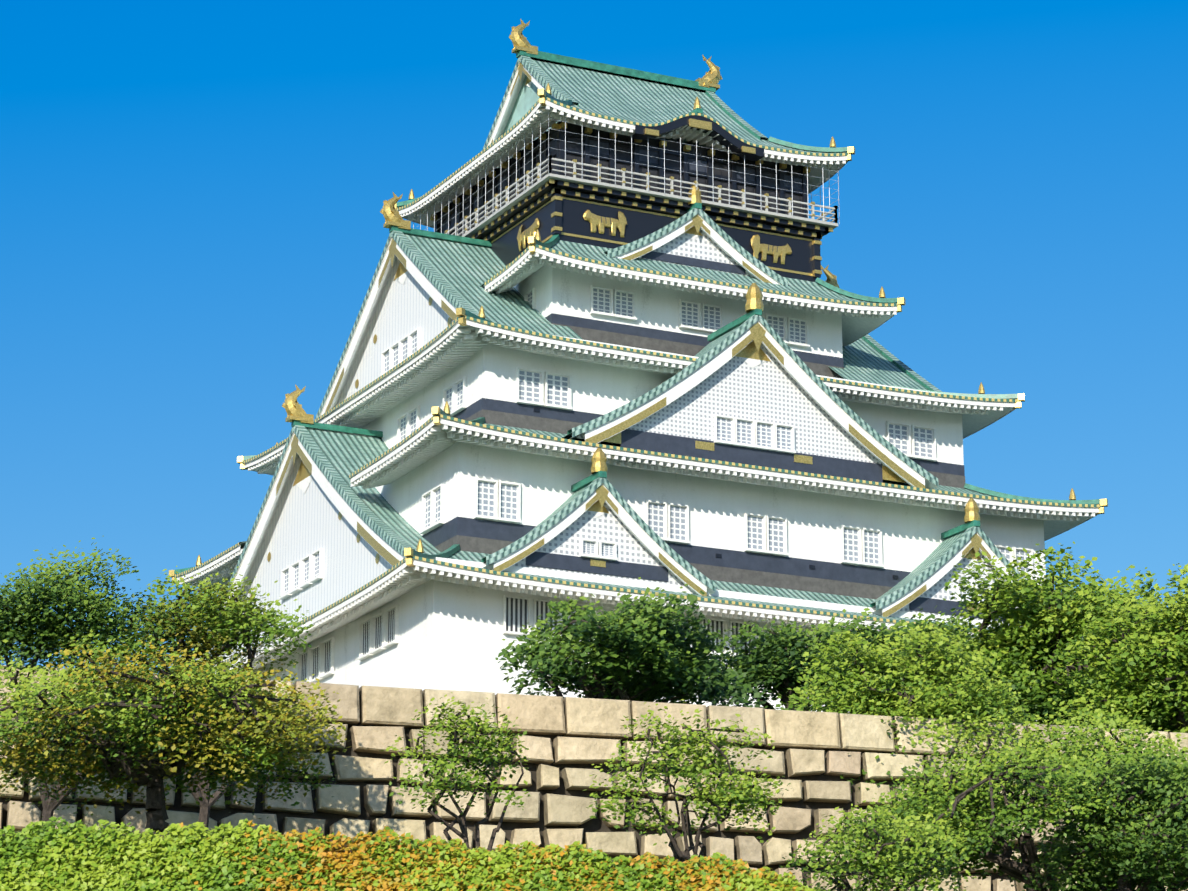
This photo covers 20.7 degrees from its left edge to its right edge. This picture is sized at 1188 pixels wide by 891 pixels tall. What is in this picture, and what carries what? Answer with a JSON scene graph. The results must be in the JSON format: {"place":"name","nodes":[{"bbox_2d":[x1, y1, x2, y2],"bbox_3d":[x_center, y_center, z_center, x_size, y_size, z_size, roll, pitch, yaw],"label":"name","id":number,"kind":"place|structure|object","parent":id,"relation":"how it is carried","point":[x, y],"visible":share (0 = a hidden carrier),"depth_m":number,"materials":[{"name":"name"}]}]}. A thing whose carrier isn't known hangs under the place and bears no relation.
{"place":"outdoors","nodes":[
{"label":"outdoors","id":0,"kind":"place"},
{"bbox_2d":[0,0,1187,673],"label":"sky","id":1,"kind":"structure","parent":0,"point":[193,193],"materials":[{"name":"blue"}]},
{"bbox_2d":[223,121,1067,720],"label":"castle walls","id":2,"kind":"structure","parent":0,"point":[439,635],"depth_m":184.32,"materials":[{"name":"white paint"}]},
{"bbox_2d":[412,109,839,234],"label":"osaka castle keep balcony net","id":3,"kind":"object","parent":2,"relation":"attached to","point":[615,174],"visible":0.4,"depth_m":195.98,"materials":[{"name":"grey metal"}]},
{"bbox_2d":[169,18,1107,673],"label":"osaka castle keep roofs","id":4,"kind":"structure","parent":2,"relation":"on","point":[335,540],"depth_m":187.07,"materials":[{"name":"green tile"}]},
{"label":"terrace","id":5,"kind":"structure","parent":0,"visible":0},
{"bbox_2d":[0,537,191,827],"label":"tree","id":6,"kind":"object","parent":5,"relation":"on","point":[47,627],"visible":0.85,"depth_m":58.25,"materials":[{"name":"green plant"}]},
{"bbox_2d":[0,628,351,831],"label":"maple tree","id":7,"kind":"object","parent":5,"relation":"on","point":[189,729],"visible":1,"depth_m":46.95,"materials":[{"name":"green plant"}]},
{"bbox_2d":[118,564,313,832],"bbox_3d":[-7.194,6.886,59.105,3.591,9.603,3.880,8,-17,-26],"label":"tree","id":8,"kind":"object","parent":5,"relation":"on","point":[220,621],"visible":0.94,"depth_m":59.42,"materials":[{"name":"green plant"}]},
{"bbox_2d":[0,816,816,890],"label":"hedge bank","id":9,"kind":"structure","parent":5,"relation":"on","point":[38,856],"depth_m":39.13,"materials":[{"name":"green plant"}]},
{"bbox_2d":[381,692,530,849],"bbox_3d":[-2.133,6.388,49.301,2.345,5.268,2.473,1,-16,-2],"label":"young maple tree","id":10,"kind":"object","parent":5,"relation":"on","point":[476,744],"visible":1,"depth_m":49.59,"materials":[{"name":"green plant"}]},
{"bbox_2d":[0,665,1187,890],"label":"stone wall","id":11,"kind":"structure","parent":5,"relation":"on","point":[570,743],"depth_m":65.03,"materials":[{"name":"stone"}]},
{"bbox_2d":[495,577,769,707],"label":"bailey tree","id":12,"kind":"object","parent":5,"relation":"on","point":[635,653],"visible":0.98,"depth_m":86.37,"materials":[{"name":"green plant"}]},
{"bbox_2d":[583,699,791,861],"bbox_3d":[1.514,6.409,49.193,3.203,5.136,2.874,8,-17,-26],"label":"young maple tree","id":13,"kind":"object","parent":5,"relation":"on","point":[740,794],"visible":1,"depth_m":49.35,"materials":[{"name":"green plant"}]},
{"bbox_2d":[703,609,872,710],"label":"bailey tree","id":14,"kind":"object","parent":5,"relation":"on","point":[771,659],"visible":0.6,"depth_m":90.90,"materials":[{"name":"green plant"}]},
{"bbox_2d":[779,800,977,890],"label":"bush","id":15,"kind":"object","parent":5,"relation":"on","point":[901,838],"visible":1,"depth_m":50.90,"materials":[{"name":"green plant"}]},
{"bbox_2d":[821,597,977,709],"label":"tree","id":16,"kind":"object","parent":5,"relation":"on","point":[875,633],"visible":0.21,"depth_m":103.29,"materials":[{"name":"green plant"}]},
{"bbox_2d":[776,612,1041,809],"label":"tree","id":17,"kind":"object","parent":5,"relation":"on","point":[907,691],"visible":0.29,"depth_m":68.91,"materials":[{"name":"green plant"}]},
{"bbox_2d":[824,700,1187,890],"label":"tree","id":18,"kind":"object","parent":5,"relation":"on","point":[951,798],"visible":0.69,"depth_m":58.54,"materials":[{"name":"green plant"}]},
{"bbox_2d":[919,541,1184,729],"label":"tree","id":19,"kind":"object","parent":5,"relation":"on","point":[1045,614],"visible":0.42,"depth_m":82.84,"materials":[{"name":"green plant"}]},
{"bbox_2d":[1022,739,1187,890],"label":"tree","id":20,"kind":"object","parent":5,"relation":"on","point":[1126,869],"visible":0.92,"depth_m":56.57,"materials":[{"name":"green plant"}]},
{"bbox_2d":[1047,563,1187,732],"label":"tree","id":21,"kind":"object","parent":5,"relation":"on","point":[1148,681],"visible":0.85,"depth_m":78.30,"materials":[{"name":"green plant"}]}
]}

